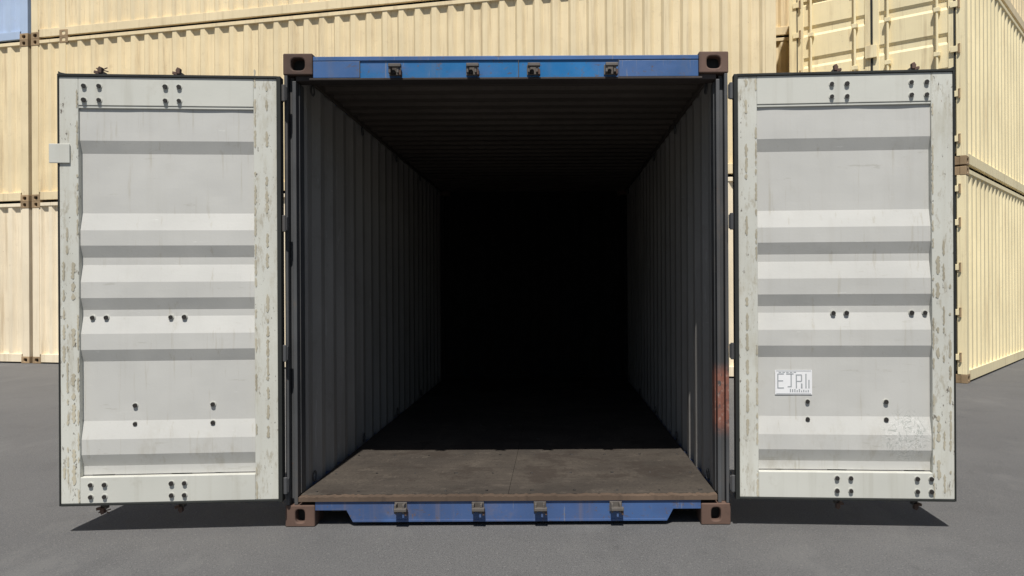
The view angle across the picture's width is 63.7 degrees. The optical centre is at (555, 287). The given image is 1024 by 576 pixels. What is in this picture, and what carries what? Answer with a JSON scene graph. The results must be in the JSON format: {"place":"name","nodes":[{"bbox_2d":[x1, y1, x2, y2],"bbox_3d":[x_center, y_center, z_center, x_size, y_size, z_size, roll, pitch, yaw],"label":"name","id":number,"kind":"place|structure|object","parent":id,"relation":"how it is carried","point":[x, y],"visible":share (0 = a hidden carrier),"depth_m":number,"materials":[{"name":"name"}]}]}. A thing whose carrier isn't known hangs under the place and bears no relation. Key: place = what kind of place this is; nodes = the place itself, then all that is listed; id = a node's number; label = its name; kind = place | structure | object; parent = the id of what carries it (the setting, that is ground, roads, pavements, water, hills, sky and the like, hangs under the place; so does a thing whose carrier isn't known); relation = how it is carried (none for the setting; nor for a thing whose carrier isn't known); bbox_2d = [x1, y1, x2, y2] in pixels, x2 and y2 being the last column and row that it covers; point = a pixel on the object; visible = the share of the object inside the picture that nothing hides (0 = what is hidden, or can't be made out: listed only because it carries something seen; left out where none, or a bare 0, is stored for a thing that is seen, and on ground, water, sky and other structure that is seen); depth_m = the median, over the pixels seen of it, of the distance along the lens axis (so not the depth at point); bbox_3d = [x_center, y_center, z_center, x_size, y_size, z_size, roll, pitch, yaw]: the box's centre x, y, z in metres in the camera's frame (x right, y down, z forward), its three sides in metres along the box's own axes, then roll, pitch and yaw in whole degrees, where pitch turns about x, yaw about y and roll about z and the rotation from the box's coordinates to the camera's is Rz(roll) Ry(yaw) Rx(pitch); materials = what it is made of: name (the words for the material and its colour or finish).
{"place":"outdoors","nodes":[
{"label":"outdoors","id":0,"kind":"place"},
{"bbox_2d":[0,358,1023,575],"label":"asphalt ground","id":1,"kind":"structure","parent":0,"point":[976,528],"depth_m":4.34,"materials":[{"name":"grey asphalt"}]},
{"bbox_2d":[0,202,32,362],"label":"shipping container","id":2,"kind":"object","parent":1,"relation":"on","point":[16,304],"visible":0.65,"depth_m":14.84,"materials":[{"name":"beige metal"}]},
{"bbox_2d":[0,40,31,203],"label":"shipping container","id":3,"kind":"object","parent":2,"relation":"on","point":[15,126],"visible":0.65,"depth_m":14.84,"materials":[{"name":"beige metal"}]},
{"bbox_2d":[0,0,30,43],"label":"shipping container","id":4,"kind":"object","parent":3,"relation":"on","point":[15,20],"visible":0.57,"depth_m":14.84,"materials":[{"name":"blue metal"}]},
{"bbox_2d":[32,177,733,376],"bbox_3d":[-2.812,-0.133,14.315,12.860,2.896,2.439,0,0,14],"label":"shipping container","id":5,"kind":"object","parent":1,"relation":"on","point":[45,270],"visible":0.18,"depth_m":14.67,"materials":[{"name":"beige metal"}]},
{"bbox_2d":[31,0,775,201],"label":"shipping container","id":6,"kind":"object","parent":5,"relation":"on","point":[742,33],"visible":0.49,"depth_m":12.92,"materials":[{"name":"beige metal"}]},
{"bbox_2d":[31,0,451,39],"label":"shipping container","id":7,"kind":"object","parent":6,"relation":"on","point":[52,19],"visible":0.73,"depth_m":14.12,"materials":[{"name":"beige metal"}]},
{"bbox_2d":[49,51,956,526],"bbox_3d":[-0.271,0.006,7.455,4.813,2.591,6.206,0,0,0],"label":"shipping container","id":8,"kind":"object","parent":1,"relation":"on","point":[481,289],"visible":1,"depth_m":4.50,"materials":[{"name":"blue metal"}]},
{"bbox_2d":[49,66,288,514],"bbox_3d":[-2.059,0.011,4.462,1.242,2.419,0.144,0,0,-4],"label":"container door","id":9,"kind":"structure","parent":8,"relation":"in","point":[173,353],"depth_m":4.43,"materials":[{"name":"paint"}]},
{"bbox_2d":[728,62,956,509],"bbox_3d":[1.535,-0.007,4.463,1.206,2.418,0.144,0,0,4],"label":"container door","id":10,"kind":"structure","parent":8,"relation":"in","point":[842,219],"depth_m":4.43,"materials":[{"name":"paint"}]},
{"bbox_2d":[955,166,1023,383],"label":"shipping container","id":11,"kind":"object","parent":1,"relation":"on","point":[989,254],"visible":0.41,"depth_m":12.11,"materials":[{"name":"beige metal"}]},
{"bbox_2d":[789,0,1023,196],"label":"shipping container","id":12,"kind":"object","parent":11,"relation":"on","point":[978,45],"visible":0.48,"depth_m":11.89,"materials":[{"name":"beige metal"}]},
{"bbox_2d":[793,0,960,152],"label":"door end","id":13,"kind":"structure","parent":12,"relation":"in","point":[853,35],"depth_m":11.64,"materials":[{"name":"beige paint"}]},
{"bbox_2d":[1001,0,1023,32],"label":"shipping container","id":14,"kind":"object","parent":12,"relation":"on","point":[1015,8],"visible":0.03,"depth_m":14.13,"materials":[{"name":"beige metal"}]},
{"bbox_2d":[955,176,961,370],"bbox_3d":[4.509,-0.172,11.670,2.306,2.836,0.116,0,0,38],"label":"door end","id":15,"kind":"structure","parent":11,"relation":"in","point":[957,187],"depth_m":11.01,"materials":[{"name":"beige paint"}]},
{"bbox_2d":[776,37,788,72],"bbox_3d":[-0.844,-3.040,17.220,12.190,2.896,2.438,0,0,14],"label":"shipping container","id":16,"kind":"object","parent":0,"point":[782,54],"depth_m":14.75,"materials":[{"name":"beige metal"}]},
{"bbox_2d":[776,0,788,37],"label":"shipping container","id":17,"kind":"object","parent":16,"relation":"on","point":[782,18],"depth_m":14.75,"materials":[{"name":"beige metal"}]}
]}

